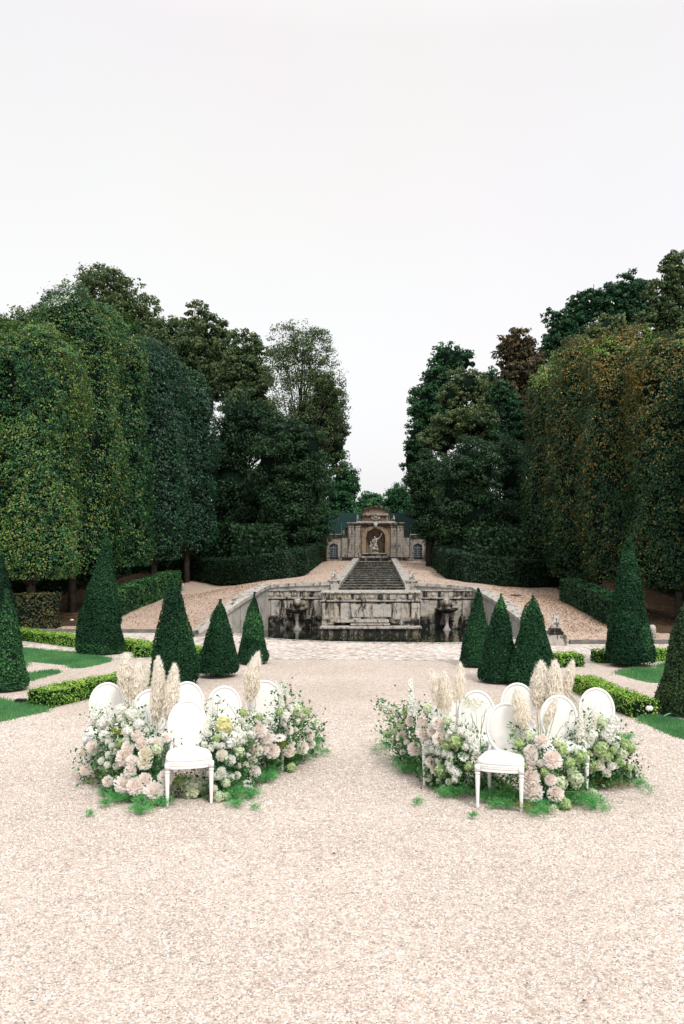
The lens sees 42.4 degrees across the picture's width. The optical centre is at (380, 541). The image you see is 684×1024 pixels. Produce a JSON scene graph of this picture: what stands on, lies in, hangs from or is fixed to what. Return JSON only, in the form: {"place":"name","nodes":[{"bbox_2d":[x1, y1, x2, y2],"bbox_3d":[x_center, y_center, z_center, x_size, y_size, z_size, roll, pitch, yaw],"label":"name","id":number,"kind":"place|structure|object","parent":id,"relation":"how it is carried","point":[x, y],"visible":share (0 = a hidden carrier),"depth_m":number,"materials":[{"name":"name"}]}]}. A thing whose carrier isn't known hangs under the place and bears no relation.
{"place":"outdoors","nodes":[
{"label":"outdoors","id":0,"kind":"place"},
{"bbox_2d":[0,695,54,721],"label":"grass","id":1,"kind":"structure","parent":0,"point":[9,708],"depth_m":13.67,"materials":[{"name":"green plant"}]},
{"bbox_2d":[22,646,113,668],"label":"lawn","id":2,"kind":"structure","parent":0,"point":[64,664],"depth_m":19.05,"materials":[{"name":"plant"}]},
{"bbox_2d":[74,537,125,654],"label":"cone yew","id":3,"kind":"object","parent":2,"relation":"on","point":[98,625],"visible":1,"depth_m":20.42,"materials":[{"name":"green plant"}]},
{"bbox_2d":[0,643,683,1023],"bbox_3d":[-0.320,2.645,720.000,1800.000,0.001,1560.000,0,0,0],"label":"gravel ground","id":4,"kind":"structure","parent":0,"point":[340,691],"depth_m":6.74,"materials":[{"name":"beige gravel"}]},
{"bbox_2d":[0,554,18,625],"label":"cone yew","id":5,"kind":"object","parent":4,"relation":"on","point":[4,581],"visible":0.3,"depth_m":22.73,"materials":[{"name":"green plant"}]},
{"bbox_2d":[0,588,30,690],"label":"cone yew","id":6,"kind":"object","parent":4,"relation":"on","point":[14,674],"visible":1,"depth_m":15.46,"materials":[{"name":"green plant"}]},
{"bbox_2d":[13,590,62,628],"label":"clipped hedge","id":7,"kind":"object","parent":4,"relation":"on","point":[36,610],"visible":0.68,"depth_m":25.75,"materials":[{"name":"green plant"}]},
{"bbox_2d":[0,315,95,592],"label":"clipped hornbeam","id":8,"kind":"object","parent":4,"relation":"on","point":[38,521],"visible":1,"depth_m":26.02,"materials":[{"name":"green plant"}]},
{"bbox_2d":[23,274,136,612],"bbox_3d":[-10.724,-3.178,30.498,4.201,11.716,3.700,0,0,0],"label":"clipped hornbeam","id":9,"kind":"object","parent":4,"relation":"on","point":[80,323],"visible":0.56,"depth_m":29.93,"materials":[{"name":"green plant"}]},
{"bbox_2d":[20,629,155,632],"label":"stone kerb","id":10,"kind":"structure","parent":4,"relation":"on","point":[123,630],"depth_m":25.36,"materials":[{"name":"grey stone"}]},
{"bbox_2d":[25,665,152,707],"bbox_3d":[-4.837,2.510,15.336,0.682,0.470,3.026,0,0,26],"label":"box hedge","id":11,"kind":"object","parent":4,"relation":"on","point":[65,693],"visible":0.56,"depth_m":14.40,"materials":[{"name":"green plant"}]},
{"bbox_2d":[83,682,124,775],"bbox_3d":[-3.176,2.161,10.188,0.485,0.976,0.583,0,0,-15],"label":"medallion chair","id":12,"kind":"object","parent":4,"relation":"on","point":[104,693],"visible":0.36,"depth_m":10.38,"materials":[{"name":"paint"}]},
{"bbox_2d":[19,626,202,659],"bbox_3d":[-7.079,2.514,21.862,7.991,0.462,0.748,0,0,35],"label":"box hedge","id":13,"kind":"object","parent":4,"relation":"on","point":[38,635],"visible":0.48,"depth_m":22.35,"materials":[{"name":"green plant"}]},
{"bbox_2d":[67,652,190,816],"bbox_3d":[-2.678,1.937,9.341,1.231,1.446,2.112,0,0,-20],"label":"flower arrangement","id":14,"kind":"object","parent":4,"relation":"on","point":[129,780],"visible":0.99,"depth_m":9.20,"materials":[{"name":"white plant"}]},
{"bbox_2d":[131,643,152,657],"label":"box hedge","id":15,"kind":"object","parent":4,"relation":"on","point":[142,650],"visible":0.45,"depth_m":20.01,"materials":[{"name":"green plant"}]},
{"bbox_2d":[131,689,169,769],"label":"medallion chair","id":16,"kind":"object","parent":4,"relation":"on","point":[143,697],"visible":0.16,"depth_m":9.88,"materials":[{"name":"paint"}]},
{"bbox_2d":[149,577,199,684],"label":"cone yew","id":17,"kind":"object","parent":4,"relation":"on","point":[173,641],"visible":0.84,"depth_m":16.11,"materials":[{"name":"green plant"}]},
{"bbox_2d":[162,681,204,772],"bbox_3d":[-2.274,2.161,10.247,0.485,0.976,0.583,0,0,-8],"label":"medallion chair","id":18,"kind":"object","parent":4,"relation":"on","point":[189,690],"visible":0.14,"depth_m":10.48,"materials":[{"name":"paint"}]},
{"bbox_2d":[164,700,213,807],"bbox_3d":[-1.973,2.161,9.033,0.485,0.976,0.583,0,0,-15],"label":"medallion chair","id":19,"kind":"object","parent":4,"relation":"on","point":[188,753],"visible":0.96,"depth_m":9.18,"materials":[{"name":"paint"}]},
{"bbox_2d":[171,769,208,798],"bbox_3d":[-1.993,2.500,9.293,0.649,0.390,0.719,0,0,0],"label":"flower arrangement","id":20,"kind":"object","parent":4,"relation":"on","point":[187,791],"visible":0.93,"depth_m":9.06,"materials":[{"name":"green plant"}]},
{"bbox_2d":[197,599,239,676],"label":"cone yew","id":21,"kind":"object","parent":4,"relation":"on","point":[217,656],"visible":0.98,"depth_m":16.98,"materials":[{"name":"green plant"}]},
{"bbox_2d":[206,686,252,768],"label":"medallion chair","id":22,"kind":"object","parent":4,"relation":"on","point":[230,696],"visible":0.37,"depth_m":10.15,"materials":[{"name":"paint"}]},
{"bbox_2d":[196,650,284,809],"bbox_3d":[-1.511,1.961,9.515,0.899,1.398,1.875,0,0,0],"label":"flower arrangement","id":23,"kind":"object","parent":4,"relation":"on","point":[236,742],"visible":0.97,"depth_m":9.31,"materials":[{"name":"white plant"}]},
{"bbox_2d":[238,592,269,663],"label":"cone yew","id":24,"kind":"object","parent":4,"relation":"on","point":[252,642],"visible":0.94,"depth_m":18.87,"materials":[{"name":"green plant"}]},
{"bbox_2d":[192,582,329,636],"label":"pool side wall","id":25,"kind":"structure","parent":4,"relation":"on","point":[236,607],"depth_m":26.73,"materials":[{"name":"stone"}]},
{"bbox_2d":[245,680,284,770],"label":"medallion chair","id":26,"kind":"object","parent":4,"relation":"on","point":[264,692],"visible":0.34,"depth_m":10.54,"materials":[{"name":"paint"}]},
{"bbox_2d":[241,677,331,772],"bbox_3d":[-1.089,2.112,10.988,1.011,1.093,2.809,0,0,0],"label":"flower arrangement","id":27,"kind":"object","parent":4,"relation":"on","point":[294,748],"visible":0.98,"depth_m":10.05,"materials":[{"name":"white plant"}]},
{"bbox_2d":[233,633,515,643],"bbox_3d":[-0.365,2.834,23.850,8.335,0.422,2.134,0,0,7],"label":"pool rim","id":28,"kind":"object","parent":4,"relation":"on","point":[239,634],"visible":0.2,"depth_m":22.78,"materials":[{"name":"stone"}]},
{"bbox_2d":[370,661,494,818],"bbox_3d":[0.647,1.973,9.993,1.598,1.374,3.371,0,0,0],"label":"flower arrangement","id":29,"kind":"object","parent":4,"relation":"on","point":[445,761],"visible":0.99,"depth_m":9.45,"materials":[{"name":"white plant"}]},
{"bbox_2d":[422,690,465,786],"bbox_3d":[0.715,2.161,9.715,0.485,0.976,0.583,0,0,6],"label":"medallion chair","id":30,"kind":"object","parent":4,"relation":"on","point":[451,714],"visible":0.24,"depth_m":9.90,"materials":[{"name":"paint"}]},
{"bbox_2d":[459,587,487,666],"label":"cone yew","id":31,"kind":"object","parent":4,"relation":"on","point":[474,637],"visible":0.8,"depth_m":18.42,"materials":[{"name":"green plant"}]},
{"bbox_2d":[455,690,496,784],"bbox_3d":[1.048,2.161,9.628,0.485,0.976,0.583,0,0,8],"label":"medallion chair","id":32,"kind":"object","parent":4,"relation":"on","point":[480,710],"visible":0.29,"depth_m":9.83,"materials":[{"name":"paint"}]},
{"bbox_2d":[415,582,546,636],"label":"pool side wall","id":33,"kind":"structure","parent":4,"relation":"on","point":[490,599],"depth_m":26.63,"materials":[{"name":"stone"}]},
{"bbox_2d":[462,757,523,808],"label":"grass","id":34,"kind":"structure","parent":4,"relation":"on","point":[498,786],"depth_m":9.15,"materials":[{"name":"green plant"}]},
{"bbox_2d":[477,593,514,682],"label":"cone yew","id":35,"kind":"object","parent":4,"relation":"on","point":[497,647],"visible":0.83,"depth_m":16.32,"materials":[{"name":"green plant"}]},
{"bbox_2d":[475,702,524,812],"bbox_3d":[1.237,2.161,8.883,0.485,0.976,0.583,0,0,16],"label":"medallion chair","id":36,"kind":"object","parent":4,"relation":"on","point":[499,759],"visible":0.89,"depth_m":8.96,"materials":[{"name":"paint"}]},
{"bbox_2d":[500,683,540,775],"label":"medallion chair","id":37,"kind":"object","parent":4,"relation":"on","point":[507,694],"visible":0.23,"depth_m":10.37,"materials":[{"name":"paint"}]},
{"bbox_2d":[506,595,553,685],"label":"cone yew","id":38,"kind":"object","parent":4,"relation":"on","point":[532,647],"visible":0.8,"depth_m":15.96,"materials":[{"name":"green plant"}]},
{"bbox_2d":[547,628,566,645],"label":"stone plinth","id":39,"kind":"structure","parent":4,"relation":"on","point":[557,636],"depth_m":22.23,"materials":[{"name":"beige stone"}]},
{"bbox_2d":[550,611,561,627],"bbox_3d":[4.482,2.007,22.446,0.289,0.440,0.286,0,0,0],"label":"putto statue","id":40,"kind":"object","parent":39,"relation":"on","point":[555,621],"visible":1,"depth_m":22.39,"materials":[{"name":"stone"}]},
{"bbox_2d":[448,440,674,594],"bbox_3d":[9.745,-1.610,37.002,13.080,8.693,30.197,0,0,0],"label":"hedge","id":41,"kind":"object","parent":4,"relation":"on","point":[500,539],"visible":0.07,"depth_m":35.42,"materials":[{"name":"green plant"}]},
{"bbox_2d":[504,659,622,817],"bbox_3d":[1.912,1.997,9.129,1.143,1.367,1.894,0,0,23],"label":"flower arrangement","id":42,"kind":"object","parent":4,"relation":"on","point":[566,786],"visible":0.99,"depth_m":8.81,"materials":[{"name":"beige plant"}]},
{"bbox_2d":[539,695,589,797],"bbox_3d":[1.922,2.161,9.316,0.485,0.976,0.583,0,0,3],"label":"medallion chair","id":43,"kind":"object","parent":4,"relation":"on","point":[564,713],"visible":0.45,"depth_m":9.51,"materials":[{"name":"paint"}]},
{"bbox_2d":[552,650,585,667],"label":"box hedge","id":44,"kind":"object","parent":4,"relation":"on","point":[565,658],"visible":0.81,"depth_m":18.49,"materials":[{"name":"green plant"}]},
{"bbox_2d":[578,687,622,784],"bbox_3d":[2.432,2.161,9.806,0.485,0.976,0.583,0,0,8],"label":"medallion chair","id":45,"kind":"object","parent":4,"relation":"on","point":[593,696],"visible":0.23,"depth_m":10.02,"materials":[{"name":"paint"}]},
{"bbox_2d":[553,698,655,793],"bbox_3d":[2.886,2.145,10.342,1.014,1.023,2.890,0,0,25],"label":"flower arrangement","id":46,"kind":"object","parent":4,"relation":"on","point":[604,767],"visible":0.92,"depth_m":9.28,"materials":[{"name":"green plant"}]},
{"bbox_2d":[572,674,661,717],"bbox_3d":[3.730,2.523,14.447,0.630,0.444,2.656,0,0,-9],"label":"box hedge","id":47,"kind":"object","parent":4,"relation":"on","point":[636,704],"visible":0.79,"depth_m":13.63,"materials":[{"name":"green plant"}]},
{"bbox_2d":[569,639,668,643],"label":"stone kerb","id":48,"kind":"structure","parent":4,"relation":"on","point":[661,641],"depth_m":22.59,"materials":[{"name":"grey stone"}]},
{"bbox_2d":[590,647,666,662],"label":"box hedge","id":49,"kind":"object","parent":4,"relation":"on","point":[599,656],"visible":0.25,"depth_m":19.30,"materials":[{"name":"green plant"}]},
{"bbox_2d":[605,537,657,665],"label":"cone yew","id":50,"kind":"object","parent":4,"relation":"on","point":[630,640],"visible":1,"depth_m":18.40,"materials":[{"name":"green plant"}]},
{"bbox_2d":[615,324,683,619],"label":"clipped hornbeam","id":51,"kind":"object","parent":4,"relation":"on","point":[660,531],"visible":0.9,"depth_m":26.73,"materials":[{"name":"green plant"}]},
{"bbox_2d":[654,602,683,715],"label":"cone yew","id":52,"kind":"object","parent":4,"relation":"on","point":[669,694],"visible":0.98,"depth_m":13.30,"materials":[{"name":"green plant"}]},
{"bbox_2d":[0,0,683,505],"label":"sky","id":53,"kind":"structure","parent":0,"point":[400,179],"materials":[{"name":"white"}]},
{"bbox_2d":[22,633,668,662],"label":"cobbled path","id":54,"kind":"structure","parent":0,"point":[286,649],"depth_m":21.46,"materials":[{"name":"beige stone"}]},
{"bbox_2d":[47,553,676,632],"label":"woodland floor","id":55,"kind":"structure","parent":0,"point":[661,603],"depth_m":32.56,"materials":[{"name":"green plant"}]},
{"bbox_2d":[0,304,47,335],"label":"broadleaf tree","id":56,"kind":"object","parent":55,"relation":"on","point":[22,314],"visible":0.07,"depth_m":43.38,"materials":[{"name":"green plant"}]},
{"bbox_2d":[72,262,175,335],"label":"broadleaf tree","id":57,"kind":"object","parent":55,"relation":"on","point":[93,282],"visible":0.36,"depth_m":53.34,"materials":[{"name":"green plant"}]},
{"bbox_2d":[95,299,159,578],"bbox_3d":[-10.134,-3.152,33.004,3.554,11.402,3.254,0,0,0],"label":"clipped hornbeam","id":58,"kind":"object","parent":55,"relation":"on","point":[130,409],"visible":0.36,"depth_m":32.47,"materials":[{"name":"green plant"}]},
{"bbox_2d":[117,569,182,615],"bbox_3d":[-8.648,1.863,32.511,0.860,1.417,8.785,0,0,0],"label":"clipped hedge","id":59,"kind":"object","parent":55,"relation":"on","point":[136,594],"visible":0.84,"depth_m":31.52,"materials":[{"name":"green plant"}]},
{"bbox_2d":[9,431,296,595],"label":"woodland","id":60,"kind":"object","parent":55,"relation":"on","point":[257,542],"visible":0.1,"depth_m":38.12,"materials":[{"name":"green plant"}]},
{"bbox_2d":[137,333,193,574],"bbox_3d":[-9.460,-3.090,36.671,3.406,10.863,3.363,0,0,0],"label":"clipped hornbeam","id":61,"kind":"object","parent":55,"relation":"on","point":[165,419],"visible":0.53,"depth_m":35.86,"materials":[{"name":"green plant"}]},
{"bbox_2d":[142,315,190,378],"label":"broadleaf tree","id":62,"kind":"object","parent":55,"relation":"on","point":[166,331],"visible":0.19,"depth_m":51.40,"materials":[{"name":"green plant"}]},
{"bbox_2d":[175,366,223,582],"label":"clipped hornbeam","id":63,"kind":"object","parent":55,"relation":"on","point":[198,461],"visible":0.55,"depth_m":39.83,"materials":[{"name":"green plant"}]},
{"bbox_2d":[166,299,241,516],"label":"broadleaf tree","id":64,"kind":"object","parent":55,"relation":"on","point":[197,343],"visible":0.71,"depth_m":49.49,"materials":[{"name":"green plant"}]},
{"bbox_2d":[207,327,277,417],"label":"broadleaf tree","id":65,"kind":"object","parent":55,"relation":"on","point":[232,363],"visible":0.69,"depth_m":46.51,"materials":[{"name":"green plant"}]},
{"bbox_2d":[206,386,289,548],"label":"broadleaf tree","id":66,"kind":"object","parent":55,"relation":"on","point":[236,501],"visible":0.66,"depth_m":42.42,"materials":[{"name":"green plant"}]},
{"bbox_2d":[171,541,326,585],"bbox_3d":[-6.492,0.910,41.349,7.196,2.017,15.126,0,0,0],"label":"clipped hedge","id":67,"kind":"object","parent":55,"relation":"on","point":[304,559],"visible":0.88,"depth_m":35.40,"materials":[{"name":"green plant"}]},
{"bbox_2d":[259,318,351,462],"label":"broadleaf tree","id":68,"kind":"object","parent":55,"relation":"on","point":[319,378],"visible":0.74,"depth_m":44.72,"materials":[{"name":"green plant"}]},
{"bbox_2d":[325,459,360,512],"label":"broadleaf tree","id":69,"kind":"object","parent":55,"relation":"on","point":[348,488],"visible":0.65,"depth_m":59.59,"materials":[{"name":"green plant"}]},
{"bbox_2d":[353,490,384,512],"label":"broadleaf tree","id":70,"kind":"object","parent":55,"relation":"on","point":[366,499],"visible":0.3,"depth_m":71.60,"materials":[{"name":"green plant"}]},
{"bbox_2d":[326,513,417,557],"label":"fence","id":71,"kind":"object","parent":55,"relation":"on","point":[341,525],"visible":0.18,"depth_m":49.50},
{"bbox_2d":[376,482,411,512],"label":"broadleaf tree","id":72,"kind":"object","parent":55,"relation":"on","point":[396,501],"visible":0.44,"depth_m":65.50,"materials":[{"name":"green plant"}]},
{"bbox_2d":[398,340,498,475],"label":"broadleaf tree","id":73,"kind":"object","parent":55,"relation":"on","point":[423,408],"visible":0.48,"depth_m":50.60,"materials":[{"name":"green plant"}]},
{"bbox_2d":[415,365,502,456],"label":"broadleaf tree","id":74,"kind":"object","parent":55,"relation":"on","point":[478,418],"visible":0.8,"depth_m":45.49,"materials":[{"name":"green plant"}]},
{"bbox_2d":[425,542,592,587],"bbox_3d":[5.987,0.977,40.033,7.323,2.092,17.146,0,0,0],"label":"clipped hedge","id":75,"kind":"object","parent":55,"relation":"on","point":[450,562],"visible":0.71,"depth_m":32.62,"materials":[{"name":"green plant"}]},
{"bbox_2d":[487,378,532,454],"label":"broadleaf tree","id":76,"kind":"object","parent":55,"relation":"on","point":[510,410],"visible":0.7,"depth_m":41.74,"materials":[{"name":"green plant"}]},
{"bbox_2d":[489,432,531,558],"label":"broadleaf tree","id":77,"kind":"object","parent":55,"relation":"on","point":[510,461],"visible":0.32,"depth_m":40.55,"materials":[{"name":"green plant"}]},
{"bbox_2d":[490,326,546,416],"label":"broadleaf tree","id":78,"kind":"object","parent":55,"relation":"on","point":[512,352],"visible":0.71,"depth_m":46.53,"materials":[{"name":"orange plant"}]},
{"bbox_2d":[516,363,575,582],"bbox_3d":[7.450,-2.738,36.923,3.577,9.688,3.400,0,0,0],"label":"clipped hornbeam","id":79,"kind":"object","parent":55,"relation":"on","point":[537,407],"visible":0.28,"depth_m":36.33,"materials":[{"name":"green plant"}]},
{"bbox_2d":[537,334,607,582],"bbox_3d":[7.824,-2.778,33.541,3.540,10.188,3.237,0,0,0],"label":"clipped hornbeam","id":80,"kind":"object","parent":55,"relation":"on","point":[568,391],"visible":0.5,"depth_m":32.87,"materials":[{"name":"green plant"}]},
{"bbox_2d":[531,311,631,584],"bbox_3d":[9.154,-4.076,40.036,4.586,12.691,1.926,0,0,0],"label":"broadleaf tree","id":81,"kind":"object","parent":55,"relation":"on","point":[606,322],"visible":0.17,"depth_m":39.67,"materials":[{"name":"green plant"}]},
{"bbox_2d":[558,577,612,623],"bbox_3d":[6.742,1.907,27.993,0.858,1.316,6.420,0,0,-2],"label":"clipped hedge","id":82,"kind":"object","parent":55,"relation":"on","point":[592,599],"visible":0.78,"depth_m":27.70,"materials":[{"name":"green plant"}]},
{"bbox_2d":[535,267,653,363],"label":"broadleaf tree","id":83,"kind":"object","parent":55,"relation":"on","point":[622,295],"visible":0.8,"depth_m":49.51,"materials":[{"name":"green plant"}]},
{"bbox_2d":[568,316,662,583],"bbox_3d":[8.371,-2.514,30.357,3.694,10.152,3.270,0,0,0],"label":"clipped hornbeam","id":84,"kind":"object","parent":55,"relation":"on","point":[606,393],"visible":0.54,"depth_m":29.57,"materials":[{"name":"green plant"}]},
{"bbox_2d":[631,249,683,336],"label":"broadleaf tree","id":85,"kind":"object","parent":55,"relation":"on","point":[666,310],"visible":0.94,"depth_m":43.65,"materials":[{"name":"green plant"}]},
{"bbox_2d":[56,558,669,642],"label":"gravel slope","id":86,"kind":"structure","parent":0,"point":[191,588],"depth_m":29.32,"materials":[{"name":"beige gravel"}]},
{"bbox_2d":[27,560,344,654],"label":"fallen leaves","id":87,"kind":"object","parent":86,"relation":"on","point":[231,587],"visible":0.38,"depth_m":30.23,"materials":[{"name":"brown plant"}]},
{"bbox_2d":[246,415,333,547],"bbox_3d":[-4.197,-2.000,40.172,3.814,7.406,3.594,0,0,-39],"label":"broadleaf tree","id":88,"kind":"object","parent":86,"relation":"on","point":[289,468],"visible":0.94,"depth_m":39.45,"materials":[{"name":"green plant"}]},
{"bbox_2d":[296,451,340,551],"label":"broadleaf tree","id":89,"kind":"object","parent":86,"relation":"on","point":[322,529],"visible":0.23,"depth_m":43.73,"materials":[{"name":"green plant"}]},
{"bbox_2d":[306,380,351,561],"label":"broadleaf tree","id":90,"kind":"object","parent":86,"relation":"on","point":[337,451],"visible":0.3,"depth_m":45.59,"materials":[{"name":"green plant"}]},
{"bbox_2d":[326,534,341,559],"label":"garden wing","id":91,"kind":"structure","parent":86,"relation":"on","point":[334,550],"depth_m":46.15,"materials":[{"name":"beige stone"}]},
{"bbox_2d":[329,543,337,559],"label":"window","id":92,"kind":"structure","parent":91,"relation":"in","point":[333,548],"depth_m":46.27,"materials":[{"name":"glass"}]},
{"bbox_2d":[268,590,473,634],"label":"fountain wall","id":93,"kind":"structure","parent":86,"relation":"on","point":[370,612],"depth_m":27.25,"materials":[{"name":"stone"}]},
{"bbox_2d":[331,558,412,589],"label":"cascade staircase","id":94,"kind":"structure","parent":86,"relation":"on","point":[355,574],"depth_m":32.85,"materials":[{"name":"stone"}]},
{"bbox_2d":[360,553,388,560],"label":"statue plinth","id":95,"kind":"structure","parent":86,"relation":"on","point":[374,557],"depth_m":45.03,"materials":[{"name":"stone"}]},
{"bbox_2d":[409,534,425,559],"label":"garden wing","id":96,"kind":"structure","parent":86,"relation":"on","point":[417,550],"depth_m":46.15,"materials":[{"name":"beige stone"}]},
{"bbox_2d":[414,544,421,559],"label":"window","id":97,"kind":"structure","parent":96,"relation":"in","point":[417,547],"depth_m":46.27,"materials":[{"name":"glass"}]},
{"bbox_2d":[400,448,456,566],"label":"broadleaf tree","id":98,"kind":"object","parent":86,"relation":"on","point":[424,511],"visible":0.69,"depth_m":41.58,"materials":[{"name":"green plant"}]},
{"bbox_2d":[430,433,515,552],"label":"broadleaf tree","id":99,"kind":"object","parent":86,"relation":"on","point":[465,474],"visible":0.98,"depth_m":37.42,"materials":[{"name":"green plant"}]},
{"bbox_2d":[401,560,673,668],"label":"fallen leaves","id":100,"kind":"object","parent":86,"relation":"on","point":[565,611],"visible":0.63,"depth_m":28.35,"materials":[{"name":"brown plant"}]},
{"bbox_2d":[264,629,464,641],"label":"pool water","id":101,"kind":"structure","parent":0,"point":[434,635],"depth_m":25.99,"materials":[{"name":"black liquid"}]},
{"bbox_2d":[342,506,408,559],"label":"niche pavilion","id":102,"kind":"structure","parent":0,"point":[366,528],"depth_m":45.95,"materials":[{"name":"stone"}]},
{"bbox_2d":[612,665,663,682],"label":"lawn","id":103,"kind":"structure","parent":0,"point":[639,673],"depth_m":17.27,"materials":[{"name":"plant"}]},
{"label":"lawn","id":104,"kind":"structure","parent":0,"visible":0},
{"bbox_2d":[632,714,683,738],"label":"grass","id":105,"kind":"structure","parent":104,"relation":"on","point":[667,724],"depth_m":12.59,"materials":[{"name":"green plant"}]},
{"label":"lawn","id":106,"kind":"structure","parent":0,"visible":0},
{"bbox_2d":[28,668,62,681],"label":"grass","id":107,"kind":"structure","parent":106,"relation":"on","point":[39,674],"depth_m":17.40,"materials":[{"name":"green plant"}]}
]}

